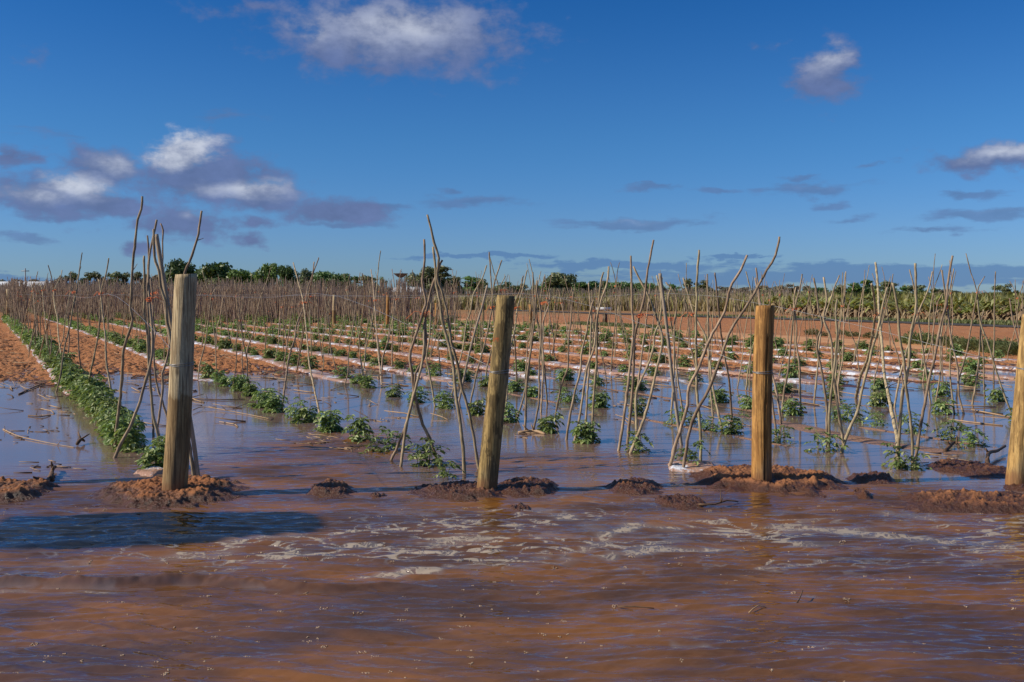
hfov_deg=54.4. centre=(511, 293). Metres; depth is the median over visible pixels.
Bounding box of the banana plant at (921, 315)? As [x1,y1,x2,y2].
[914,298,935,319]
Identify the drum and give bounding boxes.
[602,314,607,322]
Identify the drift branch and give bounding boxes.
[3,426,74,447]
[18,382,46,394]
[28,410,50,416]
[32,472,53,480]
[48,461,56,480]
[76,432,89,444]
[193,407,268,418]
[194,394,243,399]
[518,425,545,434]
[618,606,653,608]
[698,488,738,505]
[943,435,960,451]
[985,445,1005,462]
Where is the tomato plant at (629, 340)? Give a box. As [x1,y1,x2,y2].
[621,336,631,342]
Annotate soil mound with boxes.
[0,476,59,503]
[74,474,257,517]
[304,478,357,498]
[368,492,386,496]
[408,480,506,501]
[413,484,431,490]
[497,476,558,496]
[509,502,530,510]
[600,477,665,495]
[653,493,705,509]
[670,464,849,497]
[845,471,901,484]
[853,488,871,498]
[864,488,1023,513]
[925,458,1005,478]
[1001,483,1023,492]
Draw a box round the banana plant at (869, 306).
[864,298,877,316]
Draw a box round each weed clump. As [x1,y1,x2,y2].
[804,328,818,334]
[845,331,861,336]
[862,332,878,337]
[901,330,931,344]
[927,334,958,345]
[942,336,974,348]
[954,339,983,348]
[955,335,999,350]
[974,341,999,352]
[984,343,1011,352]
[986,336,1016,347]
[997,340,1018,355]
[1004,343,1018,355]
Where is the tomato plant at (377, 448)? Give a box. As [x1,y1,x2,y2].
[358,432,391,453]
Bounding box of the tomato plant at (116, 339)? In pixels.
[112,337,123,345]
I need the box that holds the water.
[0,361,1023,681]
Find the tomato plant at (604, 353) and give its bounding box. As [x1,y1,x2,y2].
[599,350,608,355]
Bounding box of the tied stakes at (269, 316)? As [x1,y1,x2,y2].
[266,299,272,340]
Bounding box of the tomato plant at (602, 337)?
[598,333,610,341]
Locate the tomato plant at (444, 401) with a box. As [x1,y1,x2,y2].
[432,390,454,409]
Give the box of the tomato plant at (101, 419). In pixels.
[89,416,111,431]
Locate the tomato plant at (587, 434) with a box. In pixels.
[569,419,600,443]
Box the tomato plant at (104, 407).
[94,404,121,423]
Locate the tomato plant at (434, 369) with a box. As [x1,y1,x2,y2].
[425,361,442,375]
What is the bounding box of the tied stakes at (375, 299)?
[357,251,382,386]
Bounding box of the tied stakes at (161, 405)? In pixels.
[150,223,169,426]
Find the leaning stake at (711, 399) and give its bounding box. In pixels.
[707,272,754,416]
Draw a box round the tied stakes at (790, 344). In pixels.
[781,274,802,413]
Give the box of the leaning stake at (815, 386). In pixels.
[813,275,839,402]
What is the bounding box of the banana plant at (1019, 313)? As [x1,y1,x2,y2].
[1000,292,1023,319]
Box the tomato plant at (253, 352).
[249,349,261,355]
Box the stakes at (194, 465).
[152,211,203,475]
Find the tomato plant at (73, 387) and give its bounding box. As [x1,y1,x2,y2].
[66,382,75,393]
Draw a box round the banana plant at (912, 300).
[907,297,914,316]
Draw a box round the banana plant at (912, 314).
[907,309,913,319]
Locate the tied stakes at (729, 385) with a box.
[681,273,732,430]
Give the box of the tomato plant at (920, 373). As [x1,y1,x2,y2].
[918,368,935,380]
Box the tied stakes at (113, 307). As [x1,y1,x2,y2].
[109,286,113,324]
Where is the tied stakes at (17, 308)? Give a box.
[9,280,20,332]
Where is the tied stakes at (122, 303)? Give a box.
[120,287,123,320]
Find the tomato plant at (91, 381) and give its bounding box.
[70,374,107,403]
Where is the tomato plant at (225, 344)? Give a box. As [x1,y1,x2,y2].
[216,336,232,349]
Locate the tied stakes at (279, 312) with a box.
[279,288,280,335]
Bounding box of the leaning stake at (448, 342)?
[426,215,478,472]
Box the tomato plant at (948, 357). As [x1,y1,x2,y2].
[943,353,954,361]
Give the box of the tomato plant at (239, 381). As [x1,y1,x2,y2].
[227,374,250,391]
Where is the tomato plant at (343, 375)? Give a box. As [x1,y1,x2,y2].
[332,365,355,378]
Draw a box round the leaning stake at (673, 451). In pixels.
[668,237,779,467]
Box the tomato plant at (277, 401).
[261,393,288,412]
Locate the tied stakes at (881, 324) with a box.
[876,295,886,355]
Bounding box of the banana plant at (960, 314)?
[956,305,972,319]
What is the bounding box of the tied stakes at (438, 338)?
[426,290,443,374]
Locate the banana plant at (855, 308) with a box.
[845,300,867,317]
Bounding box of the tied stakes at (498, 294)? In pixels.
[485,258,509,377]
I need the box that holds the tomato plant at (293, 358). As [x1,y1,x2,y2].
[283,351,304,366]
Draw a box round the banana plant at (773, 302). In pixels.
[765,291,778,308]
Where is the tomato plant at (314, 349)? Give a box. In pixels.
[309,345,317,350]
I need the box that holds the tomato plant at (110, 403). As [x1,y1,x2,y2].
[96,397,126,420]
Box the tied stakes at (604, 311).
[602,279,611,335]
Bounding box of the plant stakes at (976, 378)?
[971,300,1011,416]
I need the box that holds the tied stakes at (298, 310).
[295,277,305,336]
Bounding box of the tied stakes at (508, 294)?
[506,277,513,355]
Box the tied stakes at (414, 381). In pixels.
[390,239,442,466]
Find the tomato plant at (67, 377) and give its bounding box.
[56,369,82,388]
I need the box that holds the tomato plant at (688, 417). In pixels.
[681,411,702,422]
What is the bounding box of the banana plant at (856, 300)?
[846,296,864,316]
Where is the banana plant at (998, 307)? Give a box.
[989,302,1004,319]
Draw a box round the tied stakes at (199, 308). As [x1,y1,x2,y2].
[196,279,205,335]
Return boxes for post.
[6,289,9,313]
[162,274,196,490]
[332,295,335,324]
[386,295,388,323]
[435,303,437,324]
[477,295,514,488]
[529,304,532,323]
[751,305,774,481]
[1005,314,1023,484]
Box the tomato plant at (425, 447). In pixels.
[405,437,449,466]
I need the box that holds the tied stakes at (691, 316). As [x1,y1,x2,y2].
[686,285,694,337]
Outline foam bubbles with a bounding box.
[0,505,1013,681]
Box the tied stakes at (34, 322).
[28,285,40,357]
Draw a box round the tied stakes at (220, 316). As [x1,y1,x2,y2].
[216,277,232,348]
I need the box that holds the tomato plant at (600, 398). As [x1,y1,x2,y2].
[588,389,610,407]
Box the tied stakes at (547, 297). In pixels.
[540,274,555,360]
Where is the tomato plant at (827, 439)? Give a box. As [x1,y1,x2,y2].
[804,427,848,453]
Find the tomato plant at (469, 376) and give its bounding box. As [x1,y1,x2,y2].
[461,369,474,380]
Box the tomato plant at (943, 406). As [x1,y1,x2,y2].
[931,397,958,414]
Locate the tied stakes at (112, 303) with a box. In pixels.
[105,277,115,323]
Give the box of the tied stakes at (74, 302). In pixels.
[56,253,82,391]
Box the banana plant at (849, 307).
[840,299,857,316]
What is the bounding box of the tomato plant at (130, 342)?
[122,338,133,346]
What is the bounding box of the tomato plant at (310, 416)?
[290,406,318,423]
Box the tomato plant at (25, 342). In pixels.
[20,335,30,344]
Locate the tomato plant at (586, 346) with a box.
[575,344,592,354]
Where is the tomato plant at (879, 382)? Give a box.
[869,377,884,389]
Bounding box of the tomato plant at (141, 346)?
[134,341,146,353]
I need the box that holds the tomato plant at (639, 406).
[627,396,648,415]
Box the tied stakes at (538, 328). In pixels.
[525,260,542,376]
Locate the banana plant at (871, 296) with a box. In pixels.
[862,290,876,309]
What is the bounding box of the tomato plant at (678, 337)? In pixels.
[675,334,683,341]
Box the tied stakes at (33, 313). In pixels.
[28,281,38,332]
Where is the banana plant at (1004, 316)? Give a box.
[997,303,1015,320]
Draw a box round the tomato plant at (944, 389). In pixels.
[930,381,954,396]
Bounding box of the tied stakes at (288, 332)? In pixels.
[283,290,300,368]
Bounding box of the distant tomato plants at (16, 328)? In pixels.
[0,306,704,339]
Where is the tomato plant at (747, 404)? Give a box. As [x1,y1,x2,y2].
[737,394,751,409]
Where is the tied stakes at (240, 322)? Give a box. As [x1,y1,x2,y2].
[233,296,249,383]
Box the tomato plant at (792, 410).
[781,398,806,415]
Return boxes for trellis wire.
[25,294,165,342]
[103,293,488,365]
[172,293,752,367]
[227,293,1015,365]
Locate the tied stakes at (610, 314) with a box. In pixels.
[603,271,617,347]
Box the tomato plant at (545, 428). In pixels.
[537,412,564,433]
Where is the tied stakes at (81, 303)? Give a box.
[78,285,82,324]
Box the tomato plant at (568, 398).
[555,387,585,401]
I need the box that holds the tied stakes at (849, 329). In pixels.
[837,281,859,370]
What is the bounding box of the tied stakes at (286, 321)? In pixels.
[282,295,293,345]
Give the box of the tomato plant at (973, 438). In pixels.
[958,427,988,447]
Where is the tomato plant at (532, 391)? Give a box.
[522,384,540,396]
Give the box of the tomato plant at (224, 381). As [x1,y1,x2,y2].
[217,376,231,386]
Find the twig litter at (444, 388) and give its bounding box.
[0,334,1015,472]
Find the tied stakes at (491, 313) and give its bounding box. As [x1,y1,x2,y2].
[470,252,501,406]
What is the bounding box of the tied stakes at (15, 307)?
[14,287,19,323]
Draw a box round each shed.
[0,281,55,286]
[394,287,426,295]
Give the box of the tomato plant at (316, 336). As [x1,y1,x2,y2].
[312,333,320,339]
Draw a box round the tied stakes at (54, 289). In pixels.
[38,265,61,358]
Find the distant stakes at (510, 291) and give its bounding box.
[247,286,790,306]
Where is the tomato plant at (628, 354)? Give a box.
[623,349,637,358]
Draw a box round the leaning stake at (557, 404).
[555,292,573,414]
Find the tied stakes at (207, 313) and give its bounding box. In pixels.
[201,279,215,346]
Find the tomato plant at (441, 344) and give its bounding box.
[439,341,446,346]
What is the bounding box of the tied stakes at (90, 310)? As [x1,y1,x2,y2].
[86,288,97,327]
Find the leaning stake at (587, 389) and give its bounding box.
[585,283,594,421]
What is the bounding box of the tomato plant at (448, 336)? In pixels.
[442,331,455,339]
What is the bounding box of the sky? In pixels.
[0,0,1023,293]
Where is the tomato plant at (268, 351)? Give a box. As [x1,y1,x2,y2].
[262,348,275,358]
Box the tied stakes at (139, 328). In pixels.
[132,299,143,350]
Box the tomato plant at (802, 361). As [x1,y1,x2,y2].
[790,356,807,365]
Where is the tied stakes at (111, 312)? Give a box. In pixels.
[104,279,115,341]
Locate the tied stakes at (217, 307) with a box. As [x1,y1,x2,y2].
[212,280,221,328]
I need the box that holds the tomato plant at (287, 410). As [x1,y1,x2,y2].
[283,396,308,417]
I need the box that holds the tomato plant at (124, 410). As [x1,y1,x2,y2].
[95,407,146,438]
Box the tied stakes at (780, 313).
[775,273,788,343]
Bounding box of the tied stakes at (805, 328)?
[793,290,811,356]
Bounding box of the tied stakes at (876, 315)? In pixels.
[855,262,897,449]
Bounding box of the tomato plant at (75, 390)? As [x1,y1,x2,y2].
[65,377,87,399]
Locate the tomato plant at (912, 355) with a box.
[904,349,917,358]
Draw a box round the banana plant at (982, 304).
[966,300,990,319]
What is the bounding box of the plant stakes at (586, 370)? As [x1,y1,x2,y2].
[565,266,609,440]
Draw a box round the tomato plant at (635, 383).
[622,376,642,390]
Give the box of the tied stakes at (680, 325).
[675,263,694,381]
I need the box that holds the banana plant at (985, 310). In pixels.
[974,306,990,320]
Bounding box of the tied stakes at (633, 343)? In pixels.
[617,240,663,452]
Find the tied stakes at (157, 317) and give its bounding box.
[150,282,164,346]
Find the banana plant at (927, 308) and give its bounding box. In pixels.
[922,302,934,319]
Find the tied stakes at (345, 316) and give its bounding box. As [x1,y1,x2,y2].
[339,292,345,335]
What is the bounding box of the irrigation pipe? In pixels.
[463,308,1020,327]
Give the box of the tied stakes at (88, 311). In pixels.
[87,290,89,328]
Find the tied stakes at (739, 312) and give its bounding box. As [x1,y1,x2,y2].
[733,286,743,339]
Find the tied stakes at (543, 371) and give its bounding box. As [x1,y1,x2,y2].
[540,276,549,412]
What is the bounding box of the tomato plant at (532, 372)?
[524,369,536,375]
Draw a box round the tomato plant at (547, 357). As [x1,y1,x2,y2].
[544,354,553,360]
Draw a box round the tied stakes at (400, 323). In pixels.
[397,288,402,352]
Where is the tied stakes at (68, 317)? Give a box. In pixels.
[53,267,80,367]
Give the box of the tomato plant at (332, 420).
[312,409,344,432]
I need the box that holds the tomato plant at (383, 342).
[379,339,390,349]
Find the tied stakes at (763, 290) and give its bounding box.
[761,274,764,304]
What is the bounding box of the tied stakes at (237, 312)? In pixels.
[231,280,240,337]
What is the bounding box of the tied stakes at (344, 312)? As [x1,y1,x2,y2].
[339,276,354,346]
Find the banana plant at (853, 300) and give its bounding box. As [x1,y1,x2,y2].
[835,297,858,316]
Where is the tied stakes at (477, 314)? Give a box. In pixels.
[474,276,478,352]
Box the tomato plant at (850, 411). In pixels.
[841,404,871,422]
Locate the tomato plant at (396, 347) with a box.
[391,345,401,351]
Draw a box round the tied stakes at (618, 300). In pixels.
[617,277,623,328]
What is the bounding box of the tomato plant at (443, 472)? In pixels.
[428,455,464,477]
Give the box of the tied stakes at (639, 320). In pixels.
[635,285,649,343]
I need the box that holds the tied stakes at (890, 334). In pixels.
[872,273,904,391]
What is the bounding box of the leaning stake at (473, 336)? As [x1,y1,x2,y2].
[452,265,487,401]
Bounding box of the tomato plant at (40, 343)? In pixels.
[31,339,54,352]
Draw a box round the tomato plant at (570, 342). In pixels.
[563,338,573,344]
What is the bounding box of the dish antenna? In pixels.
[393,270,407,286]
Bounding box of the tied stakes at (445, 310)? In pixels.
[437,271,456,349]
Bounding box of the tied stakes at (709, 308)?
[704,275,715,343]
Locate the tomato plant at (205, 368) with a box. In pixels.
[197,361,217,378]
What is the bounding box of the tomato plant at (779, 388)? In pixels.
[772,381,788,392]
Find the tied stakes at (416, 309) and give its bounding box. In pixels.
[410,276,422,340]
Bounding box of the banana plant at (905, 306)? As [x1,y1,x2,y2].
[900,301,914,318]
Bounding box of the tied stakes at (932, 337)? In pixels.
[922,277,943,382]
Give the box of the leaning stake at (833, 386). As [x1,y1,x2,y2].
[813,277,887,452]
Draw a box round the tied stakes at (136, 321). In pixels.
[130,299,139,338]
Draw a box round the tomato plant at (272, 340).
[263,335,277,344]
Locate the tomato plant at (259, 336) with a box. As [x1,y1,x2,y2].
[253,335,262,340]
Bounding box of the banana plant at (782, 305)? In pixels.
[776,297,789,314]
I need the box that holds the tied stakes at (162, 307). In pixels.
[156,286,163,319]
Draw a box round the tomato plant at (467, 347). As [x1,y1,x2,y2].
[462,343,473,350]
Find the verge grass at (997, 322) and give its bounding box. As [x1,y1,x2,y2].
[656,313,1020,324]
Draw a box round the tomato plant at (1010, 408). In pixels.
[1005,407,1012,422]
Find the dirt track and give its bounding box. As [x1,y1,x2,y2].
[357,314,1000,353]
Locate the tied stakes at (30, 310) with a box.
[24,279,30,331]
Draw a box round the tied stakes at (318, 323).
[303,281,322,359]
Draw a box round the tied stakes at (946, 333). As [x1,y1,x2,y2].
[940,294,949,354]
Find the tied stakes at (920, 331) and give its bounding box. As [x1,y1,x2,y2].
[894,269,932,406]
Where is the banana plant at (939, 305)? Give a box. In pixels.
[926,298,946,318]
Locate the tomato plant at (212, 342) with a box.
[209,338,219,345]
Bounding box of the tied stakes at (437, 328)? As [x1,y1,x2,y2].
[430,283,448,356]
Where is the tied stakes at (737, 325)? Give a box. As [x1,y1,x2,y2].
[730,291,740,351]
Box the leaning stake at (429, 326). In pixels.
[426,300,435,405]
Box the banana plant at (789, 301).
[782,295,798,314]
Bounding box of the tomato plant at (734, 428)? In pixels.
[718,414,749,434]
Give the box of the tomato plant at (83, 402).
[71,391,94,407]
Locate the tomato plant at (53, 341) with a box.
[36,335,58,344]
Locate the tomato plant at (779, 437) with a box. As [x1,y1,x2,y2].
[772,425,796,443]
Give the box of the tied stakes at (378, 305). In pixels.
[373,271,382,332]
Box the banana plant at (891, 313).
[886,307,896,319]
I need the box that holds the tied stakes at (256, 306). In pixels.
[250,281,261,328]
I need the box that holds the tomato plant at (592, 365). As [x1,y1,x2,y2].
[590,361,598,368]
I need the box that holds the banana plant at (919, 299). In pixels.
[901,297,926,318]
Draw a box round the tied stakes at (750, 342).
[737,283,752,390]
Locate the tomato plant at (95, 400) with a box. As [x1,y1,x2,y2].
[84,389,121,416]
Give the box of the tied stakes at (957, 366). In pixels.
[934,268,964,413]
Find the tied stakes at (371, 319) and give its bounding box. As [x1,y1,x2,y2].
[363,274,381,359]
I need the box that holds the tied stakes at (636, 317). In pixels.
[634,298,638,337]
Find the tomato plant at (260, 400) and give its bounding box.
[246,389,273,408]
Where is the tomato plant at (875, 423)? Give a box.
[865,412,887,425]
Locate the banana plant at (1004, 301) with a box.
[995,298,1017,316]
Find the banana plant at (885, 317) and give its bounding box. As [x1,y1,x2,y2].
[872,301,894,318]
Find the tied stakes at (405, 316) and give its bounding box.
[399,282,409,335]
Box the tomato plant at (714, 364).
[711,361,724,369]
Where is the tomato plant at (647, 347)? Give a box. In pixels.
[643,344,656,351]
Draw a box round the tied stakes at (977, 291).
[956,254,989,399]
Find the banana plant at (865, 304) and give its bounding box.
[852,301,873,317]
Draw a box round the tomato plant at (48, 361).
[40,354,55,370]
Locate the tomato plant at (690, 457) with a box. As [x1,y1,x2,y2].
[674,440,711,465]
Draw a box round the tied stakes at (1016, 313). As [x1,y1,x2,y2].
[1007,280,1023,359]
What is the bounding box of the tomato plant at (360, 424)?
[341,414,374,441]
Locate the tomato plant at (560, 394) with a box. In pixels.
[551,387,569,398]
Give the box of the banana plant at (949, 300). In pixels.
[948,298,961,318]
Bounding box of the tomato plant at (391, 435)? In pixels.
[376,426,411,451]
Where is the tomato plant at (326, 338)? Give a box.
[318,335,328,341]
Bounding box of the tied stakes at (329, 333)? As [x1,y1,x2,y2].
[321,289,335,374]
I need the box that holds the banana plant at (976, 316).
[966,301,980,322]
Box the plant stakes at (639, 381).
[633,275,661,428]
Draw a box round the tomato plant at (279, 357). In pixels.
[273,349,289,361]
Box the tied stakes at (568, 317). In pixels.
[564,276,573,352]
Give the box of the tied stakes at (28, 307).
[19,272,37,340]
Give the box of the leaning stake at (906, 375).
[892,255,953,468]
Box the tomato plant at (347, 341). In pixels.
[344,338,353,344]
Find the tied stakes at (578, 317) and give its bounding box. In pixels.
[571,283,582,344]
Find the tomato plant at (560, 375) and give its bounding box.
[554,368,571,380]
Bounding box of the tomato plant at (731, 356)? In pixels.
[725,351,738,359]
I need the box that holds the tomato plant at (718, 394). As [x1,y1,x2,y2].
[706,388,726,402]
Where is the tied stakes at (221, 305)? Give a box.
[218,275,228,334]
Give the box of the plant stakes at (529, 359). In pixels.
[517,272,541,429]
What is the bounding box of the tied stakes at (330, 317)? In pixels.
[323,281,332,341]
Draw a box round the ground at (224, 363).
[0,296,1019,453]
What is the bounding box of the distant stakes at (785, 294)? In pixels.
[527,287,830,311]
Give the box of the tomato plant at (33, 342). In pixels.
[27,337,42,349]
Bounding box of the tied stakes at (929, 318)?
[921,254,941,368]
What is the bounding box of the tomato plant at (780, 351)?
[777,346,788,355]
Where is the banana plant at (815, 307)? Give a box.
[811,299,820,316]
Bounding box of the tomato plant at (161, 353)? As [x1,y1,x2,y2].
[155,348,167,359]
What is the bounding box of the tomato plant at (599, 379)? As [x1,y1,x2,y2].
[589,375,604,385]
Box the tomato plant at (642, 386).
[630,380,647,389]
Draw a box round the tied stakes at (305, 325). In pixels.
[281,257,320,413]
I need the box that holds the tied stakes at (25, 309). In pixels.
[21,288,27,325]
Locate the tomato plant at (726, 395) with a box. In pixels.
[715,388,732,401]
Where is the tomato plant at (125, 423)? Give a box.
[101,410,145,444]
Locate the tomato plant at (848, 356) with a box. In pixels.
[838,352,855,361]
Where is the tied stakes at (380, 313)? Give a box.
[375,277,385,340]
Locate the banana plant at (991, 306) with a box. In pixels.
[980,299,1000,319]
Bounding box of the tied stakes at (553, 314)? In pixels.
[550,288,557,338]
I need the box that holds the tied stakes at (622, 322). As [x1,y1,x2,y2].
[614,282,627,356]
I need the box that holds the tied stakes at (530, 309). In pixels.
[527,265,539,347]
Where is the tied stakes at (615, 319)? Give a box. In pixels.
[610,262,628,370]
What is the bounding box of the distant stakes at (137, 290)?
[0,276,460,322]
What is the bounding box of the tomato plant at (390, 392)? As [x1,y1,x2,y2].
[382,384,404,396]
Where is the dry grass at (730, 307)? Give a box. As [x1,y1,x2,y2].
[404,294,846,311]
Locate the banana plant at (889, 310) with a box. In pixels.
[882,295,900,318]
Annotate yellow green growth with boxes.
[551,291,1023,308]
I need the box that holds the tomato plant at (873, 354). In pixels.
[863,345,878,355]
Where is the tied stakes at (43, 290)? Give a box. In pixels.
[33,283,46,346]
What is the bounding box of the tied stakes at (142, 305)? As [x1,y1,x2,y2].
[140,281,147,327]
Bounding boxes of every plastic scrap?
[134,466,162,476]
[668,461,715,471]
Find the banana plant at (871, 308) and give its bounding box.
[865,303,877,319]
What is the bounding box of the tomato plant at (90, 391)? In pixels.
[80,384,115,411]
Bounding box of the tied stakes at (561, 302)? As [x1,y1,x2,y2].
[552,288,567,354]
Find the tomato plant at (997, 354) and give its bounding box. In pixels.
[990,349,1005,358]
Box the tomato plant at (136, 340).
[129,336,145,348]
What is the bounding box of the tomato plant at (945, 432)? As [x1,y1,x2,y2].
[932,419,968,442]
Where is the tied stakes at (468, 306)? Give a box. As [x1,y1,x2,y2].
[464,277,473,335]
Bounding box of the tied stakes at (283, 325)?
[275,287,287,358]
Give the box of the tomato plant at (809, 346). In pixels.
[802,340,815,350]
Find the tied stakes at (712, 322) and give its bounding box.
[708,285,722,357]
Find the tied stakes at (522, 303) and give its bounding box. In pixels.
[521,278,523,323]
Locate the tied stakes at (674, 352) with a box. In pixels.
[660,282,683,413]
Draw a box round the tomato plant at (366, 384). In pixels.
[357,375,377,388]
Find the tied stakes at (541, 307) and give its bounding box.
[537,280,546,331]
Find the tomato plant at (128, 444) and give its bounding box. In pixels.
[106,422,148,452]
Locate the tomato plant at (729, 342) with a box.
[724,335,738,344]
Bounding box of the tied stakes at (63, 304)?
[63,287,67,318]
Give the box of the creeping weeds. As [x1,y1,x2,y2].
[433,315,1015,343]
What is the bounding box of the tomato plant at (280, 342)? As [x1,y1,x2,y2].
[276,339,285,345]
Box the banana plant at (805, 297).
[800,292,819,315]
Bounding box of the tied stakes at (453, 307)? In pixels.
[447,271,457,340]
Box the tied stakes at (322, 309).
[320,279,326,332]
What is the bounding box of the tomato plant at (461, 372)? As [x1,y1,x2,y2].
[450,367,468,381]
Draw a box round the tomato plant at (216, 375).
[209,370,226,381]
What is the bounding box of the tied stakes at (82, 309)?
[80,283,89,328]
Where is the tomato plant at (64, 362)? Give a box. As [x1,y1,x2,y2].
[53,360,74,372]
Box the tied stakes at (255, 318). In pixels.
[245,268,270,356]
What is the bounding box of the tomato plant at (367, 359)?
[361,353,371,361]
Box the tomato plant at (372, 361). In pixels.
[367,356,380,366]
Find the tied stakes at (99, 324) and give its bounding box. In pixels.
[89,258,112,402]
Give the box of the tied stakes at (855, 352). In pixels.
[853,265,869,361]
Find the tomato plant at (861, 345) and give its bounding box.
[854,340,868,348]
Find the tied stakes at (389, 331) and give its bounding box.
[381,272,400,370]
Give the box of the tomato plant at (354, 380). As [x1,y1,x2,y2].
[348,373,362,383]
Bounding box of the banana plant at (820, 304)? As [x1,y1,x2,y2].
[813,296,828,313]
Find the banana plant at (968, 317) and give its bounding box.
[959,305,971,319]
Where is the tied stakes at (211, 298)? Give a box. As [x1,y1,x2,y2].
[198,270,220,378]
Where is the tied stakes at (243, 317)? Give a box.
[233,283,250,351]
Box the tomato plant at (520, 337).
[516,334,524,339]
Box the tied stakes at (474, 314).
[468,271,481,342]
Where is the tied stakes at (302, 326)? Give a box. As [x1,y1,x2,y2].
[297,283,314,350]
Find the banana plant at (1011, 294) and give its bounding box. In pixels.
[992,291,1014,314]
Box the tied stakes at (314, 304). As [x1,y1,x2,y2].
[312,285,317,326]
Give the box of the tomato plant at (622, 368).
[617,364,628,371]
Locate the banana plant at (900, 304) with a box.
[889,299,906,318]
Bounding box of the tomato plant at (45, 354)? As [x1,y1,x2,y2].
[39,348,56,360]
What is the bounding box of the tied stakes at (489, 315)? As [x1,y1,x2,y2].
[487,291,490,334]
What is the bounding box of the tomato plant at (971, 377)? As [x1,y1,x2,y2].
[960,370,986,385]
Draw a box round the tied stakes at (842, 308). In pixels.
[834,271,845,401]
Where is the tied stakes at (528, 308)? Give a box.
[523,287,531,332]
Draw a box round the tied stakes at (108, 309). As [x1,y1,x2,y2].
[105,279,110,331]
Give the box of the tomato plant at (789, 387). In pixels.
[781,383,792,392]
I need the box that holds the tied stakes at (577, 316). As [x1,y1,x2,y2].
[575,298,582,333]
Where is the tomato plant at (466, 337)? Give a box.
[460,333,470,341]
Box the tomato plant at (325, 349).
[320,346,332,353]
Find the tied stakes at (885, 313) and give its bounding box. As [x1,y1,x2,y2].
[877,269,890,350]
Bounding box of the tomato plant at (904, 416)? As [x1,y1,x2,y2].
[895,411,929,433]
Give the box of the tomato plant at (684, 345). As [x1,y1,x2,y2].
[677,340,687,347]
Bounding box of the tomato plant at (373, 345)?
[368,342,376,347]
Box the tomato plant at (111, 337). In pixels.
[106,333,117,341]
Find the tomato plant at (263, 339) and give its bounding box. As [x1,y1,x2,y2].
[259,336,269,342]
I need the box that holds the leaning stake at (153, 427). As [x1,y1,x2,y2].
[146,235,154,435]
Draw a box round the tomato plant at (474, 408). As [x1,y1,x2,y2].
[466,398,485,415]
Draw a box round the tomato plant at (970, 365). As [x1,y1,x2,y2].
[959,357,982,372]
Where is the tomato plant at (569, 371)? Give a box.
[564,368,575,379]
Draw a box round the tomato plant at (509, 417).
[504,402,522,422]
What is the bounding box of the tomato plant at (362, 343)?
[354,339,364,346]
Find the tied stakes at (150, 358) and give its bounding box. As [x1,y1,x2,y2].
[112,196,163,457]
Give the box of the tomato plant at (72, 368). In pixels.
[50,363,85,385]
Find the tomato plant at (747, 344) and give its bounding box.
[742,337,753,347]
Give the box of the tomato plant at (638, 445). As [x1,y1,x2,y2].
[621,431,653,453]
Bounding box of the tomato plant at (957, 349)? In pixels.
[946,344,964,355]
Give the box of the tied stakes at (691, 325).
[688,290,693,348]
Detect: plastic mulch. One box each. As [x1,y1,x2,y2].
[1,318,71,394]
[43,318,213,380]
[109,323,352,382]
[147,323,452,381]
[195,323,596,385]
[234,323,718,384]
[272,323,827,383]
[317,323,931,380]
[364,323,1015,379]
[409,323,1015,369]
[446,323,1016,361]
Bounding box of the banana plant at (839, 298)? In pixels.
[833,296,842,314]
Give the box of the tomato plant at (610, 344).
[605,339,618,348]
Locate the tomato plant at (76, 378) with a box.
[68,373,93,392]
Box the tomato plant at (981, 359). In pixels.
[977,356,987,363]
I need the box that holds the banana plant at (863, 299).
[855,296,872,310]
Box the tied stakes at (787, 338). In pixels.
[779,278,803,376]
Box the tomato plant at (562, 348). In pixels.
[556,344,569,352]
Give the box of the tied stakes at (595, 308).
[592,283,599,336]
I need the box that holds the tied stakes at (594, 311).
[584,280,606,383]
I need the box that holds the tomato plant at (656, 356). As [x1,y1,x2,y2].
[651,353,666,362]
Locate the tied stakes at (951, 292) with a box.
[941,260,955,360]
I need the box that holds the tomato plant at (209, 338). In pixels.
[199,334,213,343]
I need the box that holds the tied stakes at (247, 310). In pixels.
[244,273,255,340]
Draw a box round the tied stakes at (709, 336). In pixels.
[701,296,713,364]
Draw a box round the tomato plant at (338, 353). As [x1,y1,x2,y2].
[333,350,344,355]
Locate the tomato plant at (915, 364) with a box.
[910,360,926,368]
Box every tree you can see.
[63,271,77,285]
[78,272,91,287]
[79,271,103,286]
[99,273,114,283]
[109,271,130,286]
[120,272,129,283]
[123,271,141,285]
[133,271,146,281]
[164,258,197,284]
[194,261,232,288]
[227,268,255,287]
[253,262,279,290]
[277,264,299,287]
[299,268,313,287]
[310,270,334,288]
[326,273,353,294]
[350,275,360,289]
[358,275,378,289]
[404,266,445,294]
[420,265,452,294]
[440,272,462,293]
[447,276,468,294]
[462,276,484,292]
[469,279,503,294]
[488,281,518,294]
[507,283,527,294]
[540,283,562,292]
[544,272,577,295]
[571,281,592,293]
[586,281,601,292]
[596,281,609,288]
[604,281,635,293]
[627,282,644,288]
[635,282,657,293]
[668,283,680,292]
[682,278,700,292]
[697,280,708,292]
[712,286,728,293]
[773,285,788,292]
[784,284,798,294]
[788,288,824,294]
[811,287,828,293]
[834,285,848,294]
[846,279,873,295]
[868,285,884,295]
[874,280,901,298]
[883,286,907,293]
[902,284,926,294]
[911,288,939,295]
[980,285,1005,298]
[1001,283,1019,296]
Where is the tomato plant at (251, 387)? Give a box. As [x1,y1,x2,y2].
[240,381,260,396]
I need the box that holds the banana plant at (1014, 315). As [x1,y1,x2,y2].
[1000,301,1023,320]
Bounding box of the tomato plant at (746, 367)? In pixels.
[741,361,752,373]
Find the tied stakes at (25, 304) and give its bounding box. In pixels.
[20,279,30,329]
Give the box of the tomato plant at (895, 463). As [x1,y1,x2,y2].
[880,442,932,470]
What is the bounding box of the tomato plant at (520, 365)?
[511,358,527,370]
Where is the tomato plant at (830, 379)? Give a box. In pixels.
[825,370,844,384]

